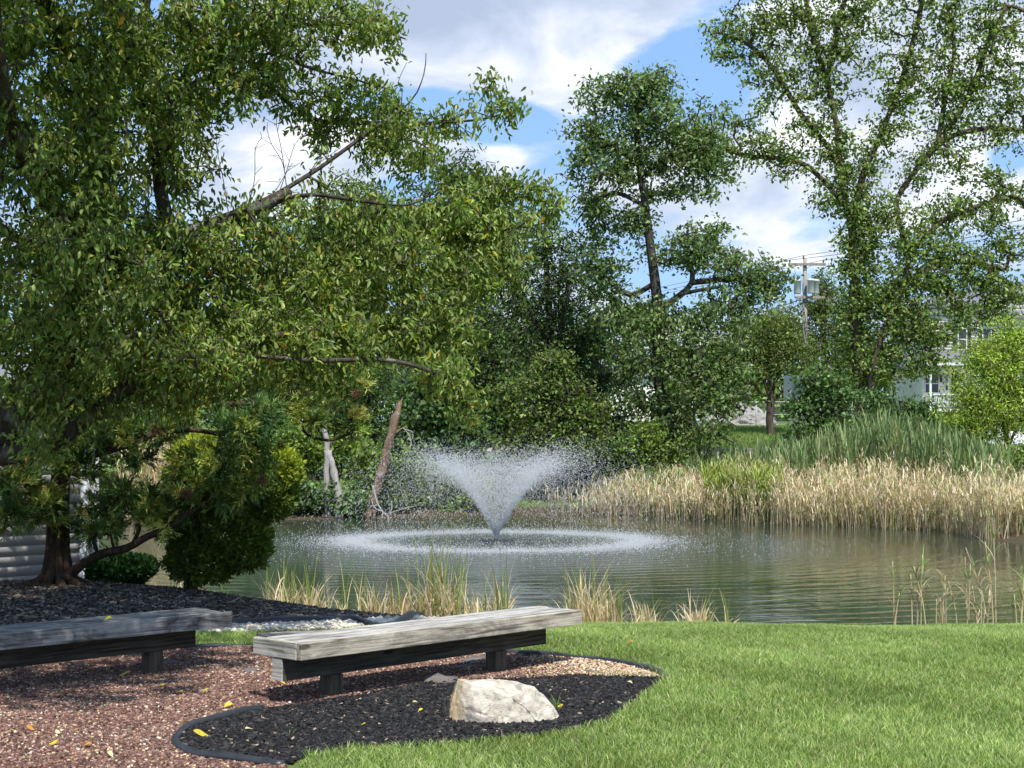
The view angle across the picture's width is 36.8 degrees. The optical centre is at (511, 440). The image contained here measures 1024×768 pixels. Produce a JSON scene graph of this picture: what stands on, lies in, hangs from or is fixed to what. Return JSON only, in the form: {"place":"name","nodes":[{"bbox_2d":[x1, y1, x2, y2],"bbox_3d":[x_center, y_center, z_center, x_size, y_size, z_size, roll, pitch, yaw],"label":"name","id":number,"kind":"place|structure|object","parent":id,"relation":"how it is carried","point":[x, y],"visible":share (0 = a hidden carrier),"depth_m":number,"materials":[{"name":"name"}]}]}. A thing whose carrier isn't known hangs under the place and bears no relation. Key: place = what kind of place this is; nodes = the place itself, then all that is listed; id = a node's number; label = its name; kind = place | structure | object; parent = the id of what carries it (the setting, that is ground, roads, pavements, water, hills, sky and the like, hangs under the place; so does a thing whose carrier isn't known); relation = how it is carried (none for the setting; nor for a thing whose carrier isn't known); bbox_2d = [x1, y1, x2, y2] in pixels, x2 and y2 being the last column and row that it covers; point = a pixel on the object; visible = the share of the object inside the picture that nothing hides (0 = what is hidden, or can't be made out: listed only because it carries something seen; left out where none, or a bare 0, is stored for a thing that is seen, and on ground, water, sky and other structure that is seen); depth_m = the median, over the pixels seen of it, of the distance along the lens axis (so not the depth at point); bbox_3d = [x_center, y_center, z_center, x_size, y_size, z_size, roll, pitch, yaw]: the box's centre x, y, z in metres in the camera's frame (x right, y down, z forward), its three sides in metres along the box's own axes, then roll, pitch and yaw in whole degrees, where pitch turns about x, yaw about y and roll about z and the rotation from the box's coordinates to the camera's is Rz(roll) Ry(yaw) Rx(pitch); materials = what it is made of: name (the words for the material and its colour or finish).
{"place":"outdoors","nodes":[
{"label":"outdoors","id":0,"kind":"place"},
{"bbox_2d":[0,0,1023,420],"label":"sky","id":1,"kind":"structure","parent":0,"point":[541,45],"materials":[{"name":"blue"}]},
{"bbox_2d":[99,515,1023,625],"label":"pond water","id":2,"kind":"structure","parent":0,"point":[838,583],"depth_m":24.63,"materials":[{"name":"liquid"}]},
{"bbox_2d":[372,485,423,518],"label":"fallen branch","id":3,"kind":"object","parent":2,"relation":"in","point":[374,493],"visible":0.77,"depth_m":40.08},
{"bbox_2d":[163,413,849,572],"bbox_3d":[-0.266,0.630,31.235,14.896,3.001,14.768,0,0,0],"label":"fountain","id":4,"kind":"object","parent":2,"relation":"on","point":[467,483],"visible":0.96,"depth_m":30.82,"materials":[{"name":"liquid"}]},
{"bbox_2d":[99,421,1023,767],"bbox_3d":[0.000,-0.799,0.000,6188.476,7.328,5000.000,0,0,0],"label":"ground","id":5,"kind":"structure","parent":0,"point":[1015,539],"depth_m":41.42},
{"bbox_2d":[0,352,128,580],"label":"boathouse","id":6,"kind":"object","parent":5,"relation":"on","point":[21,557],"visible":0.11,"depth_m":15.75,"materials":[{"name":"metal"}]},
{"bbox_2d":[0,211,268,481],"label":"deciduous tree","id":7,"kind":"object","parent":5,"relation":"on","point":[112,462],"visible":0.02,"depth_m":45.82,"materials":[{"name":"green plant"}]},
{"bbox_2d":[114,437,173,522],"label":"dry reeds","id":8,"kind":"object","parent":5,"relation":"on","point":[145,470],"visible":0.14,"depth_m":38.45,"materials":[{"name":"plant"}]},
{"bbox_2d":[0,579,400,624],"bbox_3d":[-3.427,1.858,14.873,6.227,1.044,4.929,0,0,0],"label":"mound mulch","id":9,"kind":"object","parent":5,"relation":"on","point":[18,590],"visible":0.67,"depth_m":13.88,"materials":[{"name":"wood"}]},
{"bbox_2d":[83,551,160,584],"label":"yew shrub","id":10,"kind":"object","parent":9,"relation":"on","point":[129,567],"visible":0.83,"depth_m":15.39,"materials":[{"name":"green plant"}]},
{"bbox_2d":[0,290,378,587],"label":"japanese cedar","id":11,"kind":"object","parent":9,"relation":"on","point":[191,475],"visible":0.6,"depth_m":14.26,"materials":[{"name":"green plant"}]},
{"bbox_2d":[156,430,308,588],"bbox_3d":[-2.814,0.695,15.154,1.413,1.632,1.277,0,0,31],"label":"arborvitae","id":12,"kind":"object","parent":9,"relation":"on","point":[190,554],"visible":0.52,"depth_m":14.96,"materials":[{"name":"green plant"}]},
{"bbox_2d":[182,643,252,648],"bbox_3d":[-2.280,1.539,11.466,1.207,0.076,0.124,0,0,-18],"label":"bed edging","id":13,"kind":"object","parent":5,"relation":"on","point":[209,645],"visible":0.33,"depth_m":11.50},
{"bbox_2d":[251,549,308,602],"bbox_3d":[-2.566,1.500,16.921,0.798,1.093,0.917,0,0,0],"label":"reed tuft","id":14,"kind":"object","parent":5,"relation":"on","point":[282,594],"visible":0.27,"depth_m":16.85,"materials":[{"name":"plant"}]},
{"bbox_2d":[186,336,409,480],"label":"deciduous tree","id":15,"kind":"object","parent":5,"relation":"on","point":[376,422],"visible":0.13,"depth_m":47.69,"materials":[{"name":"green plant"}]},
{"bbox_2d":[257,628,340,636],"bbox_3d":[-1.232,1.492,11.511,1.358,0.169,0.142,0,0,-26],"label":"timber plank","id":16,"kind":"object","parent":5,"relation":"on","point":[270,634],"visible":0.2,"depth_m":11.25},
{"bbox_2d":[292,544,343,608],"bbox_3d":[-2.132,1.603,16.794,0.891,1.023,0.808,0,0,-44],"label":"reed tuft","id":17,"kind":"object","parent":5,"relation":"on","point":[312,602],"visible":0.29,"depth_m":16.75,"materials":[{"name":"plant"}]},
{"bbox_2d":[270,415,370,483],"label":"bank shrub","id":18,"kind":"object","parent":5,"relation":"on","point":[310,450],"visible":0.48,"depth_m":41.80,"materials":[{"name":"green plant"}]},
{"bbox_2d":[271,470,376,518],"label":"bank shrub","id":19,"kind":"object","parent":5,"relation":"on","point":[315,499],"visible":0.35,"depth_m":40.35,"materials":[{"name":"green plant"}]},
{"bbox_2d":[232,610,425,624],"bbox_3d":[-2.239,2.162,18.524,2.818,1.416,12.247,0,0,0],"label":"bed edging","id":20,"kind":"object","parent":5,"relation":"on","point":[408,615],"visible":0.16,"depth_m":12.99,"materials":[{"name":"plastic"}]},
{"bbox_2d":[0,645,659,767],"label":"red mulch","id":21,"kind":"object","parent":5,"relation":"on","point":[110,691],"visible":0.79,"depth_m":9.34,"materials":[{"name":"wood"}]},
{"bbox_2d":[0,608,231,672],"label":"bench","id":22,"kind":"object","parent":21,"relation":"on","point":[150,636],"visible":0.87,"depth_m":9.97,"materials":[{"name":"wood"}]},
{"bbox_2d":[163,659,183,666],"bbox_3d":[-2.337,1.540,10.641,0.136,0.039,0.215,0,0,-24],"label":"landscape fabric","id":23,"kind":"object","parent":21,"relation":"on","point":[168,661],"visible":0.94,"depth_m":10.69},
{"bbox_2d":[243,667,264,673],"bbox_3d":[-1.737,1.536,10.287,0.167,0.027,0.225,0,0,0],"label":"landscape fabric","id":24,"kind":"object","parent":21,"relation":"on","point":[249,669],"visible":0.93,"depth_m":10.29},
{"bbox_2d":[0,0,572,477],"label":"pear tree","id":25,"kind":"object","parent":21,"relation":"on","point":[306,308],"visible":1,"depth_m":11.25,"materials":[{"name":"green plant"}]},
{"bbox_2d":[253,606,581,694],"bbox_3d":[-0.515,1.405,9.964,0.452,0.465,2.532,0,0,43],"label":"bench","id":26,"kind":"object","parent":21,"relation":"on","point":[330,657],"visible":0.9,"depth_m":9.66,"materials":[{"name":"wood"}]},
{"bbox_2d":[454,664,477,669],"bbox_3d":[-0.320,1.550,10.503,0.149,0.031,0.157,0,0,17],"label":"landscape fabric","id":27,"kind":"object","parent":21,"relation":"on","point":[465,665],"visible":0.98,"depth_m":10.54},
{"bbox_2d":[458,655,485,662],"bbox_3d":[-0.247,1.548,10.843,0.249,0.031,0.224,0,0,-19],"label":"landscape fabric","id":28,"kind":"object","parent":21,"relation":"on","point":[472,659],"visible":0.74,"depth_m":10.85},
{"bbox_2d":[507,649,667,676],"bbox_3d":[0.450,1.543,10.772,0.449,0.071,1.997,0,0,-45],"label":"bed edging","id":29,"kind":"object","parent":21,"relation":"on","point":[566,655],"visible":0.54,"depth_m":10.90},
{"bbox_2d":[322,428,342,517],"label":"dead tree","id":30,"kind":"object","parent":5,"relation":"on","point":[329,461],"visible":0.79,"depth_m":40.43,"materials":[{"name":"wood"}]},
{"bbox_2d":[247,166,421,450],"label":"deciduous tree","id":31,"kind":"object","parent":5,"relation":"on","point":[347,189],"visible":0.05,"depth_m":59.73,"materials":[{"name":"green plant"}]},
{"bbox_2d":[318,558,352,609],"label":"reed tuft","id":32,"kind":"object","parent":5,"relation":"on","point":[345,606],"visible":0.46,"depth_m":16.76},
{"bbox_2d":[348,558,392,612],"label":"reed tuft","id":33,"kind":"object","parent":5,"relation":"on","point":[372,605],"visible":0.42,"depth_m":16.55,"materials":[{"name":"plant"}]},
{"bbox_2d":[363,397,413,518],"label":"leaning snag","id":34,"kind":"object","parent":5,"relation":"on","point":[393,430],"visible":0.88,"depth_m":40.41,"materials":[{"name":"wood"}]},
{"bbox_2d":[338,437,441,511],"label":"grape vine shrub","id":35,"kind":"object","parent":5,"relation":"on","point":[362,458],"visible":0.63,"depth_m":41.36,"materials":[{"name":"green plant"}]},
{"bbox_2d":[369,540,434,614],"bbox_3d":[-1.177,1.635,16.445,0.900,1.200,1.002,0,0,-38],"label":"reed tuft","id":36,"kind":"object","parent":5,"relation":"on","point":[402,608],"visible":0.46,"depth_m":16.43,"materials":[{"name":"plant"}]},
{"bbox_2d":[172,673,664,763],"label":"black mulch","id":37,"kind":"object","parent":5,"relation":"on","point":[581,693],"visible":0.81,"depth_m":8.45,"materials":[{"name":"wood"}]},
{"bbox_2d":[193,729,207,736],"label":"fallen leaf","id":38,"kind":"object","parent":37,"relation":"on","point":[199,732],"visible":1,"depth_m":8.01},
{"bbox_2d":[171,704,284,764],"bbox_3d":[-1.509,1.543,8.034,0.535,0.065,1.675,0,0,-13],"label":"bed edging","id":39,"kind":"object","parent":37,"relation":"on","point":[180,745],"visible":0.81,"depth_m":7.62,"materials":[{"name":"plastic"}]},
{"bbox_2d":[424,672,458,682],"bbox_3d":[-0.429,1.518,9.748,0.252,0.071,0.245,0,0,-15],"label":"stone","id":40,"kind":"object","parent":37,"relation":"on","point":[437,677],"visible":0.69,"depth_m":9.80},
{"bbox_2d":[448,679,558,724],"bbox_3d":[-0.050,1.491,8.537,0.621,0.355,0.516,0,0,0],"label":"boulder","id":41,"kind":"object","parent":37,"relation":"on","point":[491,700],"visible":0.73,"depth_m":8.36,"materials":[{"name":"stone"}]},
{"bbox_2d":[545,695,563,707],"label":"grass weed","id":42,"kind":"object","parent":37,"relation":"on","point":[556,706],"depth_m":8.78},
{"bbox_2d":[390,498,483,616],"bbox_3d":[-0.812,1.414,16.463,1.290,1.619,1.186,0,0,-17],"label":"reed tuft","id":43,"kind":"object","parent":5,"relation":"on","point":[439,608],"visible":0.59,"depth_m":16.27,"materials":[{"name":"plant"}]},
{"bbox_2d":[372,355,510,494],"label":"maple tree","id":44,"kind":"object","parent":5,"relation":"on","point":[420,417],"visible":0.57,"depth_m":43.59,"materials":[{"name":"green plant"}]},
{"bbox_2d":[399,460,516,512],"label":"grape vine shrub","id":45,"kind":"object","parent":5,"relation":"on","point":[464,505],"visible":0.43,"depth_m":42.30,"materials":[{"name":"green plant"}]},
{"bbox_2d":[366,139,549,397],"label":"deciduous tree","id":46,"kind":"object","parent":5,"relation":"on","point":[463,176],"visible":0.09,"depth_m":56.81,"materials":[{"name":"green plant"}]},
{"bbox_2d":[26,298,890,420],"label":"wood","id":47,"kind":"object","parent":5,"relation":"on","point":[778,406],"visible":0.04,"depth_m":130.99,"materials":[{"name":"green plant"}]},
{"bbox_2d":[386,292,564,471],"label":"deciduous tree","id":48,"kind":"object","parent":5,"relation":"on","point":[497,361],"visible":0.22,"depth_m":48.76,"materials":[{"name":"green plant"}]},
{"bbox_2d":[455,567,499,613],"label":"reed tuft","id":49,"kind":"object","parent":5,"relation":"on","point":[473,609],"visible":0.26,"depth_m":16.20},
{"bbox_2d":[462,542,545,611],"bbox_3d":[-0.058,1.639,16.199,0.971,1.177,1.414,0,0,-23],"label":"reed tuft","id":50,"kind":"object","parent":5,"relation":"on","point":[498,605],"visible":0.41,"depth_m":16.20,"materials":[{"name":"plant"}]},
{"bbox_2d":[480,340,623,503],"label":"deciduous tree","id":51,"kind":"object","parent":5,"relation":"on","point":[541,388],"visible":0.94,"depth_m":43.57,"materials":[{"name":"green plant"}]},
{"bbox_2d":[470,212,644,449],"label":"deciduous tree","id":52,"kind":"object","parent":5,"relation":"on","point":[562,312],"visible":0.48,"depth_m":50.69,"materials":[{"name":"green plant"}]},
{"bbox_2d":[495,436,657,499],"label":"bank shrub","id":53,"kind":"object","parent":5,"relation":"on","point":[613,462],"visible":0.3,"depth_m":44.19,"materials":[{"name":"green plant"}]},
{"bbox_2d":[530,527,643,622],"bbox_3d":[0.782,1.548,15.848,1.187,1.328,1.595,0,0,-38],"label":"reed tuft","id":54,"kind":"object","parent":5,"relation":"on","point":[591,612],"visible":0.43,"depth_m":15.80,"materials":[{"name":"plant"}]},
{"bbox_2d":[587,569,640,622],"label":"reed tuft","id":55,"kind":"object","parent":5,"relation":"on","point":[619,617],"visible":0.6,"depth_m":15.67,"materials":[{"name":"plant"}]},
{"bbox_2d":[603,364,667,420],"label":"pale house","id":56,"kind":"structure","parent":5,"relation":"on","point":[645,392],"depth_m":95.00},
{"bbox_2d":[632,389,645,397],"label":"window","id":57,"kind":"structure","parent":56,"relation":"in","point":[634,389],"depth_m":94.93,"materials":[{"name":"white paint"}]},
{"bbox_2d":[588,457,685,507],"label":"bank sedge","id":58,"kind":"object","parent":5,"relation":"on","point":[669,466],"visible":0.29,"depth_m":43.64,"materials":[{"name":"plant"}]},
{"bbox_2d":[624,588,668,622],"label":"reed tuft","id":59,"kind":"object","parent":5,"relation":"on","point":[640,618],"visible":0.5,"depth_m":15.62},
{"bbox_2d":[603,412,710,476],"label":"bank shrub","id":60,"kind":"object","parent":5,"relation":"on","point":[646,442],"visible":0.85,"depth_m":44.27,"materials":[{"name":"green plant"}]},
{"bbox_2d":[547,59,803,468],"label":"oak tree","id":61,"kind":"object","parent":5,"relation":"on","point":[691,370],"visible":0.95,"depth_m":45.57,"materials":[{"name":"green plant"}]},
{"bbox_2d":[674,587,716,621],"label":"reed tuft","id":62,"kind":"object","parent":5,"relation":"on","point":[702,616],"visible":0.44,"depth_m":15.53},
{"bbox_2d":[710,593,747,622],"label":"reed tuft","id":63,"kind":"object","parent":5,"relation":"on","point":[727,616],"visible":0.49,"depth_m":15.55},
{"bbox_2d":[669,307,802,403],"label":"deciduous tree","id":64,"kind":"object","parent":5,"relation":"on","point":[678,379],"visible":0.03,"depth_m":99.80,"materials":[{"name":"green plant"}]},
{"bbox_2d":[697,402,777,425],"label":"rubble heap","id":65,"kind":"object","parent":5,"relation":"on","point":[760,418],"visible":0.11,"depth_m":79.75,"materials":[{"name":"stone"}]},
{"bbox_2d":[696,453,788,521],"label":"lime reeds","id":66,"kind":"object","parent":5,"relation":"on","point":[714,475],"visible":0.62,"depth_m":39.07,"materials":[{"name":"plant"}]},
{"bbox_2d":[487,448,1018,450],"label":"kerb","id":67,"kind":"structure","parent":5,"relation":"on","point":[488,449],"depth_m":64.60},
{"bbox_2d":[702,305,838,434],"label":"street tree","id":68,"kind":"object","parent":5,"relation":"on","point":[783,354],"visible":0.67,"depth_m":71.71,"materials":[{"name":"green plant"}]},
{"bbox_2d":[692,401,852,426],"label":"chain link fence","id":69,"kind":"object","parent":5,"relation":"on","point":[756,414],"visible":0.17,"depth_m":77.01,"materials":[{"name":"metal"}]},
{"bbox_2d":[531,442,1023,540],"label":"dry reeds","id":70,"kind":"object","parent":5,"relation":"on","point":[900,501],"visible":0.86,"depth_m":36.81,"materials":[{"name":"plant"}]},
{"bbox_2d":[781,434,799,446],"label":"utility cabinet","id":71,"kind":"object","parent":5,"relation":"on","point":[788,439],"visible":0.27,"depth_m":65.70,"materials":[{"name":"metal"}]},
{"bbox_2d":[784,376,802,437],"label":"road sign","id":72,"kind":"object","parent":5,"relation":"on","point":[791,384],"visible":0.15,"depth_m":60.53,"materials":[{"name":"metal"}]},
{"bbox_2d":[768,256,825,423],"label":"utility pole","id":73,"kind":"object","parent":5,"relation":"on","point":[811,286],"visible":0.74,"depth_m":84.77,"materials":[{"name":"brown wood"}]},
{"bbox_2d":[591,229,1023,307],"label":"power line","id":74,"kind":"object","parent":73,"relation":"attached to","point":[819,256],"visible":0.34,"depth_m":82.35,"materials":[{"name":"metal"}]},
{"bbox_2d":[594,233,1023,307],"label":"power line","id":75,"kind":"object","parent":73,"relation":"attached to","point":[829,259],"visible":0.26,"depth_m":84.22,"materials":[{"name":"metal"}]},
{"bbox_2d":[621,327,999,359],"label":"power line","id":76,"kind":"object","parent":73,"relation":"attached to","point":[849,330],"visible":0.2,"depth_m":83.09,"materials":[{"name":"metal"}]},
{"bbox_2d":[635,322,1004,346],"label":"power line","id":77,"kind":"object","parent":73,"relation":"attached to","point":[831,324],"visible":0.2,"depth_m":83.50,"materials":[{"name":"metal"}]},
{"bbox_2d":[618,300,1023,339],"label":"power line","id":78,"kind":"object","parent":73,"relation":"attached to","point":[818,304],"visible":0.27,"depth_m":84.30,"materials":[{"name":"metal"}]},
{"bbox_2d":[621,220,1021,295],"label":"power line","id":79,"kind":"object","parent":73,"relation":"attached to","point":[824,252],"visible":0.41,"depth_m":84.02,"materials":[{"name":"metal"}]},
{"bbox_2d":[694,302,973,349],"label":"power line","id":80,"kind":"object","parent":73,"relation":"attached to","point":[830,305],"visible":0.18,"depth_m":84.86,"materials":[{"name":"metal"}]},
{"bbox_2d":[755,258,890,415],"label":"evergreen tree","id":81,"kind":"object","parent":5,"relation":"on","point":[818,311],"visible":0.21,"depth_m":89.65,"materials":[{"name":"green plant"}]},
{"bbox_2d":[776,364,870,445],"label":"shrub","id":82,"kind":"object","parent":5,"relation":"on","point":[815,387],"visible":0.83,"depth_m":49.82,"materials":[{"name":"green plant"}]},
{"bbox_2d":[677,405,1023,511],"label":"green reeds","id":83,"kind":"object","parent":5,"relation":"on","point":[914,440],"visible":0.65,"depth_m":39.15,"materials":[{"name":"plant"}]},
{"bbox_2d":[695,0,1023,417],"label":"elm tree","id":84,"kind":"object","parent":5,"relation":"on","point":[856,264],"visible":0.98,"depth_m":55.71,"materials":[{"name":"green plant"}]},
{"bbox_2d":[836,379,946,430],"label":"sumac shrub","id":85,"kind":"object","parent":5,"relation":"on","point":[872,400],"visible":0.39,"depth_m":51.75,"materials":[{"name":"green plant"}]},
{"bbox_2d":[872,561,916,624],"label":"reed stalk","id":86,"kind":"object","parent":5,"relation":"on","point":[894,614],"visible":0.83,"depth_m":15.79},
{"bbox_2d":[890,547,938,624],"bbox_3d":[4.138,1.542,15.745,0.596,0.986,0.340,0,0,11],"label":"reed stalk","id":87,"kind":"object","parent":5,"relation":"on","point":[920,590],"visible":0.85,"depth_m":15.79,"materials":[{"name":"plant"}]},
{"bbox_2d":[926,569,957,624],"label":"reed stalk","id":88,"kind":"object","parent":5,"relation":"on","point":[942,618],"visible":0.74,"depth_m":15.79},
{"bbox_2d":[891,282,1023,416],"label":"white house","id":89,"kind":"structure","parent":5,"relation":"on","point":[926,386],"depth_m":87.92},
{"bbox_2d":[924,374,938,392],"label":"window","id":90,"kind":"structure","parent":89,"relation":"in","point":[935,386],"depth_m":86.42,"materials":[{"name":"white paint"}]},
{"bbox_2d":[944,373,948,390],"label":"window","id":91,"kind":"structure","parent":89,"relation":"in","point":[946,388],"depth_m":86.44,"materials":[{"name":"glass"}]},
{"bbox_2d":[951,372,957,407],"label":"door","id":92,"kind":"structure","parent":89,"relation":"in","point":[955,372],"depth_m":86.44,"materials":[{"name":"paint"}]},
{"bbox_2d":[958,330,966,349],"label":"window","id":93,"kind":"structure","parent":89,"relation":"in","point":[963,337],"depth_m":87.93,"materials":[{"name":"glass"}]},
{"bbox_2d":[982,330,991,346],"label":"window","id":94,"kind":"structure","parent":89,"relation":"in","point":[985,331],"depth_m":87.93,"materials":[{"name":"glass"}]},
{"bbox_2d":[946,560,983,624],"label":"reed stalk","id":95,"kind":"object","parent":5,"relation":"on","point":[968,601],"visible":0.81,"depth_m":15.80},
{"bbox_2d":[922,306,1023,452],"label":"willow shrub","id":96,"kind":"object","parent":5,"relation":"on","point":[994,409],"visible":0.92,"depth_m":40.74,"materials":[{"name":"green plant"}]},
{"bbox_2d":[965,581,995,623],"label":"reed stalk","id":97,"kind":"object","parent":5,"relation":"on","point":[989,602],"visible":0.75,"depth_m":15.71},
{"bbox_2d":[965,503,1006,623],"bbox_3d":[4.827,1.304,15.731,0.630,1.466,0.356,0,0,15],"label":"reed stalk","id":98,"kind":"object","parent":5,"relation":"on","point":[988,556],"visible":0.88,"depth_m":15.77,"materials":[{"name":"plant"}]},
{"bbox_2d":[978,440,1023,481],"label":"bank shrub","id":99,"kind":"object","parent":5,"relation":"on","point":[1018,455],"visible":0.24,"depth_m":35.90,"materials":[{"name":"green plant"}]},
{"bbox_2d":[1003,566,1023,622],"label":"reed stalk","id":100,"kind":"object","parent":5,"relation":"on","point":[1022,599],"visible":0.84,"depth_m":15.80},
{"bbox_2d":[195,620,1023,767],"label":"lawn grass","id":101,"kind":"structure","parent":0,"point":[699,657],"depth_m":8.89,"materials":[{"name":"plant"}]},
{"bbox_2d":[602,424,808,447],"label":"verge grass","id":102,"kind":"structure","parent":0,"point":[758,432],"depth_m":71.61,"materials":[{"name":"plant"}]},
{"bbox_2d":[481,451,1017,453],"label":"road","id":103,"kind":"structure","parent":0,"point":[701,452],"depth_m":60.20,"materials":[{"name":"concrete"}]},
{"bbox_2d":[967,416,1023,446],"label":"parked car","id":104,"kind":"object","parent":103,"relation":"on","point":[1022,438],"visible":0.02,"depth_m":59.15,"materials":[{"name":"white metal"}]},
{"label":"gravel strip","id":105,"kind":"structure","parent":0,"visible":0},
{"bbox_2d":[195,614,435,633],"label":"pale pebbles","id":106,"kind":"object","parent":105,"relation":"on","point":[313,624],"visible":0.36,"depth_m":12.76,"materials":[{"name":"gravel"}]}
]}

